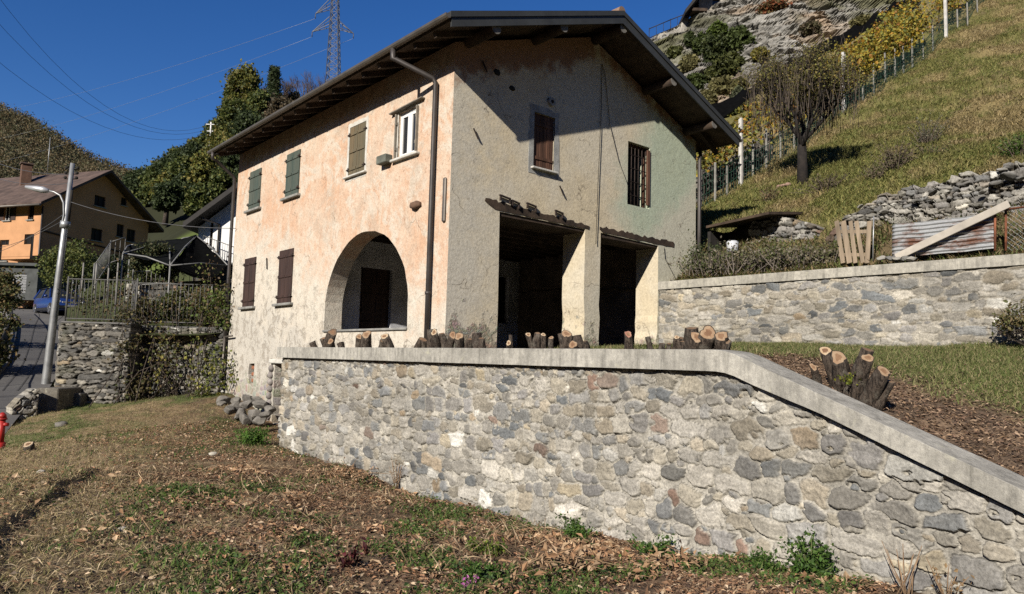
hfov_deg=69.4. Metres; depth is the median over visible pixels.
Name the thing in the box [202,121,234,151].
tree
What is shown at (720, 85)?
cliff bush
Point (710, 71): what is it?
cliff bush
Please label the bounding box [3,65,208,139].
overhead cable
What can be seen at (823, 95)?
fruit tree
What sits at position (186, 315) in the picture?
garden bush
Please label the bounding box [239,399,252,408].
loose stone
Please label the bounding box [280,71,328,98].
bare tree
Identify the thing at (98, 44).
sky
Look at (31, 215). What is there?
window
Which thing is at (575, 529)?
green weed
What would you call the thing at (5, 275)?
hedge bush
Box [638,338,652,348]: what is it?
young shoot
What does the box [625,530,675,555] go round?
green weed
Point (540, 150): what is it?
window
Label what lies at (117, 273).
fence post
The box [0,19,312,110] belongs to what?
power line
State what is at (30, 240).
window
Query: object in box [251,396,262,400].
loose stone
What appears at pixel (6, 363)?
pavement
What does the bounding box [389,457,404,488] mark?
dry stalks
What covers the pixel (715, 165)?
fence stake
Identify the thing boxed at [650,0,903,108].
cliff
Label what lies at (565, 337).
tree stump
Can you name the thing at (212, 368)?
climbing plant
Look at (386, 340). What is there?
tree stump
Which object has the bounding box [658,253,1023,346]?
retaining wall
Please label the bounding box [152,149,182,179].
tree
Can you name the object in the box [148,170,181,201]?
tree
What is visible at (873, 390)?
tree stump
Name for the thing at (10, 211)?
window
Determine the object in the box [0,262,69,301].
garage
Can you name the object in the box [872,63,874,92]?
fence stake
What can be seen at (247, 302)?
window
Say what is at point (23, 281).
door
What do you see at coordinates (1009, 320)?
bramble bush
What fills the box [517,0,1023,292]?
hillside
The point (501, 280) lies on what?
inner window
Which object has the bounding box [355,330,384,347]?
tree stump
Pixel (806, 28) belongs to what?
cliff bush
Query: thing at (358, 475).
dried spray
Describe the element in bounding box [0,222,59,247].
overhead cable
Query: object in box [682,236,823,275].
bramble
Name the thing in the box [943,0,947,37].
vineyard post
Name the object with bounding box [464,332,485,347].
tree stump
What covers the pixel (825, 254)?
bramble
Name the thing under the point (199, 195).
tree
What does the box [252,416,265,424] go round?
loose stone
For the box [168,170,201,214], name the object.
tree
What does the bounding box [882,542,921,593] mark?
dry stalks
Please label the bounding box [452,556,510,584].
green weed
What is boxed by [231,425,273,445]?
green weed
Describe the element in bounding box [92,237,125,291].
stair railing
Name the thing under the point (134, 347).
climbing plant
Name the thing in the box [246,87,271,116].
tree
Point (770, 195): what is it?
scrub clump
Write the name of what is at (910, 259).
rubble stone
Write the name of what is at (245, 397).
loose stone
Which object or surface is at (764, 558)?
green weed
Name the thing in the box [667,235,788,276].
bramble
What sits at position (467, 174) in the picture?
farmhouse
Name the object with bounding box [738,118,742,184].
vineyard post
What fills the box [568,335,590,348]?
tree stump
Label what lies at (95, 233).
window
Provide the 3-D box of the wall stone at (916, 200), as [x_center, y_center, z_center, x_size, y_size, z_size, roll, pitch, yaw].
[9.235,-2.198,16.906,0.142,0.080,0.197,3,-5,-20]
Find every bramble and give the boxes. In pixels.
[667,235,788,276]
[682,229,733,276]
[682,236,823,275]
[725,242,817,274]
[737,235,851,273]
[792,238,864,266]
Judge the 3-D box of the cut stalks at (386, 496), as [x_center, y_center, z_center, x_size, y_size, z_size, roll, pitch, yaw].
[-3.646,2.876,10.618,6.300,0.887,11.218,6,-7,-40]
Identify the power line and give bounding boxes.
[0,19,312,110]
[1,39,350,161]
[4,38,307,137]
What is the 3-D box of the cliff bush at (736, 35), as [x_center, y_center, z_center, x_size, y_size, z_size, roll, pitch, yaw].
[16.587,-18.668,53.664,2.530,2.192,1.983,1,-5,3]
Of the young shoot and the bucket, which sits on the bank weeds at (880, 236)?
the bucket
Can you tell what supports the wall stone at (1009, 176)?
on the dry stone wall at (958, 198)
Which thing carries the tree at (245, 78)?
on the wooded hill
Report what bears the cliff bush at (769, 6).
on the cliff
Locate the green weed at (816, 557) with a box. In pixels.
[775,524,839,577]
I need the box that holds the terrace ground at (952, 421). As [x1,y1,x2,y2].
[503,342,1023,476]
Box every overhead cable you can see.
[0,179,66,184]
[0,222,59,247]
[1,0,209,130]
[1,26,207,133]
[1,164,68,174]
[2,215,62,250]
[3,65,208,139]
[71,202,235,228]
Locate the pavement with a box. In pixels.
[0,310,16,373]
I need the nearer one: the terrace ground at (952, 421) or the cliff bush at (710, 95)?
the terrace ground at (952, 421)
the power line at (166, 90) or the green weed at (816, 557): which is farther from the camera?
the power line at (166, 90)
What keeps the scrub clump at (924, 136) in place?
on the hillside
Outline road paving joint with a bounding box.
[2,313,64,390]
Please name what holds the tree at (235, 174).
on the wooded hill
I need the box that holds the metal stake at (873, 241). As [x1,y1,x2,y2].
[872,216,873,260]
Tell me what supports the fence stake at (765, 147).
on the hillside
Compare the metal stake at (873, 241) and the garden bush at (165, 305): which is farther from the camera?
the garden bush at (165, 305)
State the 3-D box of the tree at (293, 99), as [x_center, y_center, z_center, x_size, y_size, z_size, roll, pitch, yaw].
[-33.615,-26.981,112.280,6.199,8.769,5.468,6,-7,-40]
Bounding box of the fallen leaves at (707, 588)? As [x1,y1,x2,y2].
[0,419,898,593]
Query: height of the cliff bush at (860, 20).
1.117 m
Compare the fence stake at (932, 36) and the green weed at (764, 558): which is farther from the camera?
the fence stake at (932, 36)
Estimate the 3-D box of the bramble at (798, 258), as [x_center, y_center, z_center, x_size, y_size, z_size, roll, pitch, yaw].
[6.954,-1.003,18.256,2.029,0.888,3.120,6,-7,-40]
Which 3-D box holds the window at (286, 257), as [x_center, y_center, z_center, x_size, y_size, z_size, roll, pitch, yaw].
[-6.640,-0.567,21.578,0.160,1.650,1.250,6,-7,-40]
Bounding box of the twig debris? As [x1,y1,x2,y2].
[0,398,896,593]
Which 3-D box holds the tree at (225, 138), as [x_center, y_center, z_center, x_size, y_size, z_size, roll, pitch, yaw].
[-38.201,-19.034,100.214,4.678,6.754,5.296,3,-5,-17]
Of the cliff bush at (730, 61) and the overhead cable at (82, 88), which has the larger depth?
the overhead cable at (82, 88)
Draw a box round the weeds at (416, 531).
[0,421,875,593]
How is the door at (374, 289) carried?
in the farmhouse
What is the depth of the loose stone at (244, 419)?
20.61 m
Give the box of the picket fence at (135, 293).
[64,276,224,326]
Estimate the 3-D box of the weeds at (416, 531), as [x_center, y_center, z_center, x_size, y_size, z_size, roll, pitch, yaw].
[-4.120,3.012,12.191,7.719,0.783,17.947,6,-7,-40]
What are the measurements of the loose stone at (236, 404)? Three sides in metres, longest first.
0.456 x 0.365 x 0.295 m
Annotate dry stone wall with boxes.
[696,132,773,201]
[747,216,823,243]
[825,161,1023,244]
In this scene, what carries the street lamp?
on the road
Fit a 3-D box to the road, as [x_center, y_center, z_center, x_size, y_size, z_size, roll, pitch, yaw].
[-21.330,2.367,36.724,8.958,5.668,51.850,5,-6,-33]
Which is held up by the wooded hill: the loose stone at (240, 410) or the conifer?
the conifer
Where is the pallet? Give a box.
[834,220,871,263]
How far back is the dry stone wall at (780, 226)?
20.06 m
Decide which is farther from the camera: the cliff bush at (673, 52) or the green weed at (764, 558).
the cliff bush at (673, 52)
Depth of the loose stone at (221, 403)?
22.43 m
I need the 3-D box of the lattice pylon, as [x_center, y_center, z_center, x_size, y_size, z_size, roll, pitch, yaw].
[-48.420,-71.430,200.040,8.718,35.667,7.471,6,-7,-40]
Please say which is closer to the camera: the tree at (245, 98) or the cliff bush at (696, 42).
the cliff bush at (696, 42)
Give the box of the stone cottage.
[678,0,724,24]
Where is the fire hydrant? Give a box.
[0,412,8,449]
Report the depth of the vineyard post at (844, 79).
33.04 m
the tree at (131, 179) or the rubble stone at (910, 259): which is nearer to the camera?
the rubble stone at (910, 259)
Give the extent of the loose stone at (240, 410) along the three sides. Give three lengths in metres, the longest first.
0.542 x 0.370 x 0.342 m
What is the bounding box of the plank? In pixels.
[894,200,1010,256]
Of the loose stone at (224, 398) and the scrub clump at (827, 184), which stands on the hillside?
the scrub clump at (827, 184)
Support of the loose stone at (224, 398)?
on the yard ground at (61, 483)
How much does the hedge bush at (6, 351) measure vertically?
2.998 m
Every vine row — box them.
[696,74,815,201]
[698,0,929,166]
[827,7,940,96]
[922,0,972,45]
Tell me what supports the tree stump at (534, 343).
on the terrace ground at (952, 421)
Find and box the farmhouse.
[207,6,742,423]
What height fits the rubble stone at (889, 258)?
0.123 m
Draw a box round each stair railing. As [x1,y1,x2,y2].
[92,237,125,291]
[131,269,195,288]
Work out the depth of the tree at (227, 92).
112.54 m
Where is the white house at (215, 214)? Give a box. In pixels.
[183,182,237,280]
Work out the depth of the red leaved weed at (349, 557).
6.96 m
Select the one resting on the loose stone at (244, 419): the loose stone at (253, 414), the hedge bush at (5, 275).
the loose stone at (253, 414)
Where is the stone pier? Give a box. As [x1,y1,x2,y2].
[6,388,39,419]
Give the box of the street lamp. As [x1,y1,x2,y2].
[25,163,78,383]
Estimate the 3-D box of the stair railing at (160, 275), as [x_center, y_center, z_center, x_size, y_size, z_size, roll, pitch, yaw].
[-13.743,-0.696,29.218,2.288,0.994,0.159,3,-5,-17]
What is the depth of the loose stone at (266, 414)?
19.85 m
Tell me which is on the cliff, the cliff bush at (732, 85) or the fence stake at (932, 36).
the cliff bush at (732, 85)
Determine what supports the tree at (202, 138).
on the wooded hill
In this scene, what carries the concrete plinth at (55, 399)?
on the yard ground at (61, 483)
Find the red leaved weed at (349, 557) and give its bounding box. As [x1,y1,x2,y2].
[334,537,369,568]
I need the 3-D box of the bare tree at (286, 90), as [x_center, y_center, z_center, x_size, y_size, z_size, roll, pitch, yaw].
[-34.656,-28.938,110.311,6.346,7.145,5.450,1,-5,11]
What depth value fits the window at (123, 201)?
63.44 m
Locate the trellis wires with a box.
[697,0,959,170]
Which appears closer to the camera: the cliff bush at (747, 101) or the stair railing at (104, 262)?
the stair railing at (104, 262)
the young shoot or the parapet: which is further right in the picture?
the parapet
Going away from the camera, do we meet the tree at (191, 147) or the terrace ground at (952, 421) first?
the terrace ground at (952, 421)
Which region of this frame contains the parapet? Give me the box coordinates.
[657,17,688,38]
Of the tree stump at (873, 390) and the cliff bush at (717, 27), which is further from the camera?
the cliff bush at (717, 27)
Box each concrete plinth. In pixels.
[37,387,81,412]
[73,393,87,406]
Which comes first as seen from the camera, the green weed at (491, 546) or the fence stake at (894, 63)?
the green weed at (491, 546)
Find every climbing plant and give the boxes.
[56,276,138,322]
[89,296,156,407]
[97,243,234,397]
[113,300,215,403]
[176,263,231,337]
[184,331,238,398]
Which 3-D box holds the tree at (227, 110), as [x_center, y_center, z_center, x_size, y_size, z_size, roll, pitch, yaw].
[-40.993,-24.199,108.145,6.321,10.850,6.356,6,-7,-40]
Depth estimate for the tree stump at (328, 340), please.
16.79 m
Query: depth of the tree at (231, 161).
88.64 m
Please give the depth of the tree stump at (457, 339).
13.11 m
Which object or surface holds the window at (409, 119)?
in the farmhouse
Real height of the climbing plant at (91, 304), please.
4.440 m
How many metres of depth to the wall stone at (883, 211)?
17.47 m
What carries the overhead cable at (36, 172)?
attached to the street lamp
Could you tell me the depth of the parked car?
49.30 m
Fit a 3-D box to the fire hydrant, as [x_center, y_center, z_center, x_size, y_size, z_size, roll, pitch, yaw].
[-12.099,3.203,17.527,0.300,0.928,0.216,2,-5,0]
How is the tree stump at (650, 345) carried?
on the terrace ground at (952, 421)
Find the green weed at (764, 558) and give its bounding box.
[739,546,784,572]
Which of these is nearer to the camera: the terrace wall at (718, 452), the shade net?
the terrace wall at (718, 452)
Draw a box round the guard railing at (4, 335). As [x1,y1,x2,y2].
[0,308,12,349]
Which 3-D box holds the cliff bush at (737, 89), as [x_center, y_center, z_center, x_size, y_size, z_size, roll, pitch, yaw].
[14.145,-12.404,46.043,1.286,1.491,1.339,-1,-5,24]
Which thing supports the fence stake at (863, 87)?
on the hillside
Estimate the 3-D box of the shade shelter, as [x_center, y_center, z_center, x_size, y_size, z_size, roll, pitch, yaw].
[-14.087,-0.999,30.216,3.736,4.211,5.785,6,-7,-40]
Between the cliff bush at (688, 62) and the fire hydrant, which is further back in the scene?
the cliff bush at (688, 62)
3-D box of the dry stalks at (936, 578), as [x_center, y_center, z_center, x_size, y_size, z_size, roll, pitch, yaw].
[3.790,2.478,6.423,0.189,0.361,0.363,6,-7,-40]
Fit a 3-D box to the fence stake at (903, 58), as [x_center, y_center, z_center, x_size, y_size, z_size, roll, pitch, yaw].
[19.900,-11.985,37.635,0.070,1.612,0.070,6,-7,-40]
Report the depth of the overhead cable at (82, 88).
82.89 m
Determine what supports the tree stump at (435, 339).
on the terrace ground at (952, 421)
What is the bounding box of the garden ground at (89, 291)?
[55,260,229,334]
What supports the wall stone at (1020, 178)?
on the dry stone wall at (958, 198)
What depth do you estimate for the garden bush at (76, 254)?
47.53 m
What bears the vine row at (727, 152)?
on the hillside
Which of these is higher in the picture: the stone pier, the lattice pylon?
the lattice pylon
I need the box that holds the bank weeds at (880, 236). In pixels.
[670,189,1023,280]
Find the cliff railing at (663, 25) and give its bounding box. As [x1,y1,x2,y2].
[649,11,690,37]
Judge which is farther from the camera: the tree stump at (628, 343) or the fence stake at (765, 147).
the fence stake at (765, 147)
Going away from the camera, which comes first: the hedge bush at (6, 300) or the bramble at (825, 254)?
the bramble at (825, 254)
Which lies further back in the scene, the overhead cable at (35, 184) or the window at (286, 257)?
the overhead cable at (35, 184)
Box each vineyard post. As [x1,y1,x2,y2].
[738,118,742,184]
[841,52,845,111]
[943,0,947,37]
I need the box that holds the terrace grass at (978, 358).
[547,340,1023,423]
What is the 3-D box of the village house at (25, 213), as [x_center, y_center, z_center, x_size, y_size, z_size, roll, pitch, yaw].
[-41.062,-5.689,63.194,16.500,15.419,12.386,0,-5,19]
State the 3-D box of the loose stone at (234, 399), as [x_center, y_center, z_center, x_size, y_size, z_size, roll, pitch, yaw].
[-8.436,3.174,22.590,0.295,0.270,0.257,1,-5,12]
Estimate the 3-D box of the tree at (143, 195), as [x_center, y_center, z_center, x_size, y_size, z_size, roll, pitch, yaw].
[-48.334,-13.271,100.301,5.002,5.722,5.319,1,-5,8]
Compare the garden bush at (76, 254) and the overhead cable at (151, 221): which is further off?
the garden bush at (76, 254)
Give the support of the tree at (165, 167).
on the wooded hill
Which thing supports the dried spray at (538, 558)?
on the yard ground at (61, 483)
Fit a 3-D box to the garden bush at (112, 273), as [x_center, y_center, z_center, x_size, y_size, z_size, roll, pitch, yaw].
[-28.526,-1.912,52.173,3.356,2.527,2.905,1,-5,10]
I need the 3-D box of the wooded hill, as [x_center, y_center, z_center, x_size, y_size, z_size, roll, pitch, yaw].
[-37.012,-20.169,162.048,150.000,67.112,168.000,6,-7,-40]
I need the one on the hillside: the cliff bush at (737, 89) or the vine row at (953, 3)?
the vine row at (953, 3)
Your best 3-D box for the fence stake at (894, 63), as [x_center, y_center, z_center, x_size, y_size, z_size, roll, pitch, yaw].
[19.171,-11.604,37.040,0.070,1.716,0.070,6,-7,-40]
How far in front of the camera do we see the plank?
14.87 m
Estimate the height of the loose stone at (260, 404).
0.258 m
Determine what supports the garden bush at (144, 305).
on the garden ground at (89, 291)
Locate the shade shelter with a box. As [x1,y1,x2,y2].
[118,234,227,320]
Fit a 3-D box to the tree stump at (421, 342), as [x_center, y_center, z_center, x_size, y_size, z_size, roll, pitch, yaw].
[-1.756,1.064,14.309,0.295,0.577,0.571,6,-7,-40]
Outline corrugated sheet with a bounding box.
[892,215,993,256]
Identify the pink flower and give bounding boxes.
[461,575,478,586]
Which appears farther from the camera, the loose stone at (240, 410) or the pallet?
the loose stone at (240, 410)
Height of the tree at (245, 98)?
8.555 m
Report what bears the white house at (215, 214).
on the garden ground at (89, 291)
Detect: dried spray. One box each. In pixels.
[260,457,398,489]
[500,540,641,583]
[535,533,707,574]
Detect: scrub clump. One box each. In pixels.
[755,185,783,200]
[792,170,858,194]
[856,160,891,180]
[866,136,920,169]
[903,112,951,144]
[908,139,951,156]
[984,132,1023,157]
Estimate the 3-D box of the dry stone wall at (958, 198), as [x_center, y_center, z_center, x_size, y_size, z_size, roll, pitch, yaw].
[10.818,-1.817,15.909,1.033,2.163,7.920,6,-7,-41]
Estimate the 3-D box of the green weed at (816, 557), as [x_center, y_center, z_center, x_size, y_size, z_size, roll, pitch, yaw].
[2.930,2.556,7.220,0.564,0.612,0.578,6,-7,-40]
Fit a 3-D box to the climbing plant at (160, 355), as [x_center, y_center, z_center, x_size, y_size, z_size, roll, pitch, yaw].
[-11.330,2.131,24.076,3.082,4.155,1.687,1,-5,5]
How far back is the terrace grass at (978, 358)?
11.47 m
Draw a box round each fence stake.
[714,162,716,201]
[725,163,727,194]
[752,139,753,174]
[765,128,766,167]
[779,123,781,157]
[862,70,863,99]
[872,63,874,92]
[884,52,885,81]
[894,48,895,75]
[902,46,903,71]
[932,25,933,49]
[966,2,967,25]
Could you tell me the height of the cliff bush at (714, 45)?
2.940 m
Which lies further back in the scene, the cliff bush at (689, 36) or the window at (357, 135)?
the cliff bush at (689, 36)
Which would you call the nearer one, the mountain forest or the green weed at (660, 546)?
the green weed at (660, 546)
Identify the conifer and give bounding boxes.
[264,65,283,104]
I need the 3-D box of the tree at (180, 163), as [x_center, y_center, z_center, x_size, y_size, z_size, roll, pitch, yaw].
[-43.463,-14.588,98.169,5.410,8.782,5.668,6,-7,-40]
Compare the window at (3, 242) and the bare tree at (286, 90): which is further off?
the bare tree at (286, 90)
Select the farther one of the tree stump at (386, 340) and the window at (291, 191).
the window at (291, 191)
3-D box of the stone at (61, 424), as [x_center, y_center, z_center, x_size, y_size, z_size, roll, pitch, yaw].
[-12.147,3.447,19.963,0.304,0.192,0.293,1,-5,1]
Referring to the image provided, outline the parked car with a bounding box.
[33,287,85,313]
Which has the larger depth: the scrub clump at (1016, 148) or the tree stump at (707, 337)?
the scrub clump at (1016, 148)
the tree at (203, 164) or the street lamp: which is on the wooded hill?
the tree at (203, 164)
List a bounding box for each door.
[13,274,26,292]
[359,267,389,328]
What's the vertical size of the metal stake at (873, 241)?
0.986 m
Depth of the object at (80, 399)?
23.40 m
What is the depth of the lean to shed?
20.94 m
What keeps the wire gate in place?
on the hillside
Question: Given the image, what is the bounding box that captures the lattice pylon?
[312,0,353,81]
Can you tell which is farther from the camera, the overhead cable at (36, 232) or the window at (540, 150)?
the overhead cable at (36, 232)
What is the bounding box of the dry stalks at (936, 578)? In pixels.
[926,557,974,593]
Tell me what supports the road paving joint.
on the road
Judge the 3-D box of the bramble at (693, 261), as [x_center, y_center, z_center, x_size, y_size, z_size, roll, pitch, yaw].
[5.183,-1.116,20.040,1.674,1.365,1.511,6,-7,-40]
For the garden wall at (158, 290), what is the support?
on the garden ground at (89, 291)
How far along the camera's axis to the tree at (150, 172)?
110.69 m
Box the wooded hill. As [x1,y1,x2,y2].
[137,198,197,280]
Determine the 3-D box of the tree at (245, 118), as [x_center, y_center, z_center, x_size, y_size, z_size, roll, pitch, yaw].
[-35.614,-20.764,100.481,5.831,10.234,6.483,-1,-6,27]
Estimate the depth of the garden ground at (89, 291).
47.13 m
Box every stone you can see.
[55,421,67,426]
[209,452,218,455]
[216,395,230,403]
[217,401,226,405]
[224,405,234,414]
[230,397,240,402]
[230,401,240,410]
[234,408,246,419]
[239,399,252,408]
[239,413,251,424]
[242,394,252,400]
[248,409,260,421]
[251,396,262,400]
[252,400,267,408]
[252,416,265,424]
[259,411,271,418]
[264,405,275,412]
[876,255,884,260]
[878,209,888,214]
[885,256,893,260]
[905,256,916,261]
[911,198,921,202]
[989,181,1002,184]
[999,172,1016,180]
[1015,176,1023,180]
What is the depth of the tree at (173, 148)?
117.19 m
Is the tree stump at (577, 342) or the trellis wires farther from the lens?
the trellis wires
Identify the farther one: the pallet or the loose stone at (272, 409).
the loose stone at (272, 409)
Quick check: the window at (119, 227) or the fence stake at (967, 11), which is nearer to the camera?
the fence stake at (967, 11)
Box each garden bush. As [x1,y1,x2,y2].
[22,235,105,293]
[81,253,131,286]
[119,296,162,323]
[120,238,186,283]
[153,286,197,324]
[180,285,222,325]
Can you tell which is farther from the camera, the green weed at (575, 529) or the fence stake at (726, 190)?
the fence stake at (726, 190)
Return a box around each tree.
[120,159,147,194]
[131,177,155,206]
[137,158,159,182]
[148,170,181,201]
[148,178,184,225]
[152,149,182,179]
[158,161,171,174]
[163,145,183,154]
[166,153,192,203]
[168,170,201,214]
[177,140,204,157]
[180,148,220,192]
[181,181,215,215]
[187,130,211,148]
[202,119,215,132]
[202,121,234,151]
[208,166,234,196]
[209,96,248,128]
[213,133,235,159]
[213,154,239,173]
[219,58,263,104]
[221,86,241,102]
[221,105,263,137]
[231,170,238,182]
[239,90,251,107]
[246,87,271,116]
[261,92,294,117]
[262,78,299,99]
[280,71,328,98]
[286,91,300,100]
[732,27,874,187]
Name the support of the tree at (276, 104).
on the wooded hill
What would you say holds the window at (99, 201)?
in the village house at (25, 213)
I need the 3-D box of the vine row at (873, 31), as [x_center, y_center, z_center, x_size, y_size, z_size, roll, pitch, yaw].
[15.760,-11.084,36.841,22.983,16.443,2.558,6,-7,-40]
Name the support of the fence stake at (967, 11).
on the hillside
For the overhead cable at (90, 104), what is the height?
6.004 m
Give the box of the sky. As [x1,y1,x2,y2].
[0,0,691,169]
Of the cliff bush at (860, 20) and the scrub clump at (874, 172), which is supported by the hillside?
the scrub clump at (874, 172)
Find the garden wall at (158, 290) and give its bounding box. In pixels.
[125,279,231,312]
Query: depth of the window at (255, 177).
23.87 m
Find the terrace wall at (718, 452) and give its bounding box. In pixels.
[277,347,1023,593]
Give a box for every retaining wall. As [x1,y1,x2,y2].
[54,321,228,403]
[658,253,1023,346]
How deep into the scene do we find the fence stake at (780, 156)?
29.89 m
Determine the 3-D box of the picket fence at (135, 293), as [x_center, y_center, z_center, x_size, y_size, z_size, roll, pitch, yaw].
[-12.194,0.219,24.640,4.852,1.600,0.873,2,-5,-1]
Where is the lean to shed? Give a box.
[706,205,802,254]
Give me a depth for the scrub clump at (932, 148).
20.48 m
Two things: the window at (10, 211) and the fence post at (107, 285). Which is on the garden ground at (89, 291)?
the fence post at (107, 285)
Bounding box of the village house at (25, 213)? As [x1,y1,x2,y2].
[0,137,163,306]
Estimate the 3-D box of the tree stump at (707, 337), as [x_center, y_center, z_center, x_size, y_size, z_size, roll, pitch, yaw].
[2.417,0.691,9.285,0.541,0.670,0.726,6,-7,-40]
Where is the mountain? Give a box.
[0,112,106,176]
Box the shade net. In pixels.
[712,0,920,117]
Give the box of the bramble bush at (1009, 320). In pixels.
[979,293,1023,344]
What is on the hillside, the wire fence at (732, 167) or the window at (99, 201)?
the wire fence at (732, 167)
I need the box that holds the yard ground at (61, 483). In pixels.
[0,393,922,593]
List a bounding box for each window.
[0,207,15,221]
[0,240,8,261]
[25,206,34,220]
[25,234,33,256]
[90,228,102,242]
[93,195,106,208]
[116,224,124,238]
[120,197,127,206]
[125,229,134,243]
[208,223,213,247]
[238,257,256,309]
[244,168,261,213]
[272,248,293,306]
[280,149,300,201]
[342,116,368,181]
[389,96,424,163]
[497,277,505,323]
[528,104,559,179]
[627,142,649,207]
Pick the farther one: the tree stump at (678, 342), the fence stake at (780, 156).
the fence stake at (780, 156)
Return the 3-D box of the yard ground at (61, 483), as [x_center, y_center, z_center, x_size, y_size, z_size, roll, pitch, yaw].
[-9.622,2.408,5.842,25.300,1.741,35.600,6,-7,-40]
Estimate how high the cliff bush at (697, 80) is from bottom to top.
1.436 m
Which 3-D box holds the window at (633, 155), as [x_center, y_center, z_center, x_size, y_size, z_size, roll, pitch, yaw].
[3.236,-3.215,19.763,0.890,1.680,0.445,6,-7,-40]
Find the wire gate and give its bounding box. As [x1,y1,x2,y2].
[994,206,1023,250]
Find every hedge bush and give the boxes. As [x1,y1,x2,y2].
[0,266,29,315]
[0,278,31,341]
[0,306,25,370]
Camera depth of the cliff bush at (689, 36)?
56.99 m
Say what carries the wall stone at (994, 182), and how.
on the dry stone wall at (958, 198)
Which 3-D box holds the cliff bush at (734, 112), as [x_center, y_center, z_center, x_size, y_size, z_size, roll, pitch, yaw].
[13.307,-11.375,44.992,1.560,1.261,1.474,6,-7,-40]
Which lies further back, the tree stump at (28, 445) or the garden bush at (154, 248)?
the garden bush at (154, 248)
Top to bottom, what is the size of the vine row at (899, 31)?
8.766 m
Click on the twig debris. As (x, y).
(322, 545)
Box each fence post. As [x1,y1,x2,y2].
[80,263,84,302]
[93,263,97,304]
[105,268,109,304]
[114,263,118,303]
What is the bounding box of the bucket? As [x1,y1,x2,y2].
[726,240,738,252]
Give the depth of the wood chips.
8.74 m
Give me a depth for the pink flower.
6.52 m
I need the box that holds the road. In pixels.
[0,307,66,432]
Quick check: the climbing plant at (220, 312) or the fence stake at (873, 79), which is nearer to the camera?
the climbing plant at (220, 312)
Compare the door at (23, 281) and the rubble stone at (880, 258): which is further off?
the door at (23, 281)
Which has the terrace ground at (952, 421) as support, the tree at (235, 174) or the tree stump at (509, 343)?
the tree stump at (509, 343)
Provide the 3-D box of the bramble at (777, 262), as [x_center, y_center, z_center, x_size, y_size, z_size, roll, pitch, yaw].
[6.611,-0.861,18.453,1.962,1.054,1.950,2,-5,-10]
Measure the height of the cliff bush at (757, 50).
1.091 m
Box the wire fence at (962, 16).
[696,0,983,206]
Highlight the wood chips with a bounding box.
[600,347,1023,475]
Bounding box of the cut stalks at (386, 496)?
[24,446,645,575]
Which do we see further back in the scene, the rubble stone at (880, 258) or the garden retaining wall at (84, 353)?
the garden retaining wall at (84, 353)
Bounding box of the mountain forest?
[0,101,133,181]
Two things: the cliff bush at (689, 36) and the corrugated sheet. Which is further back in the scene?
the cliff bush at (689, 36)
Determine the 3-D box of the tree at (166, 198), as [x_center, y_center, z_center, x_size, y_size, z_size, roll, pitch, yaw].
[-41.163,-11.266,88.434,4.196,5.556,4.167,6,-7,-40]
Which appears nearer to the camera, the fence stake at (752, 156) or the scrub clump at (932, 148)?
the scrub clump at (932, 148)
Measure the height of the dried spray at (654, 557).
0.455 m
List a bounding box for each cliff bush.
[665,45,682,58]
[677,53,700,73]
[683,30,696,47]
[686,72,706,89]
[691,30,708,55]
[697,31,741,63]
[699,88,717,104]
[704,64,722,82]
[706,19,728,35]
[707,74,733,95]
[712,47,747,75]
[723,24,756,50]
[726,105,742,116]
[729,76,750,90]
[729,85,744,97]
[742,95,757,109]
[750,46,770,62]
[755,0,792,14]
[797,20,821,36]
[848,13,870,27]
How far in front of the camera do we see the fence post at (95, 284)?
46.05 m
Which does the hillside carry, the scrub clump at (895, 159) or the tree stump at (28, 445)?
the scrub clump at (895, 159)
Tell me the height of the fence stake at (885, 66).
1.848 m
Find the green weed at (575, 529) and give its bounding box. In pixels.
[555,511,599,540]
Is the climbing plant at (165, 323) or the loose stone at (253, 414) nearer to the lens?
the loose stone at (253, 414)
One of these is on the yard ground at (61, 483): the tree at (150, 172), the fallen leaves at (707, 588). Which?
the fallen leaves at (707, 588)
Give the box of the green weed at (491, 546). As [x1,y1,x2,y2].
[465,532,511,557]
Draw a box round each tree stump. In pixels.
[22,441,34,451]
[309,329,344,346]
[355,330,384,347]
[381,334,394,347]
[414,337,426,347]
[427,328,446,347]
[446,331,464,347]
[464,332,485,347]
[506,335,512,347]
[525,332,546,348]
[548,330,572,348]
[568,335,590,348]
[624,331,633,348]
[645,336,665,348]
[666,335,684,348]
[683,325,731,349]
[809,346,894,410]
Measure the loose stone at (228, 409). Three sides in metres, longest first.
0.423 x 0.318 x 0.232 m
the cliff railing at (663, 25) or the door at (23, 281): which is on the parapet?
the cliff railing at (663, 25)

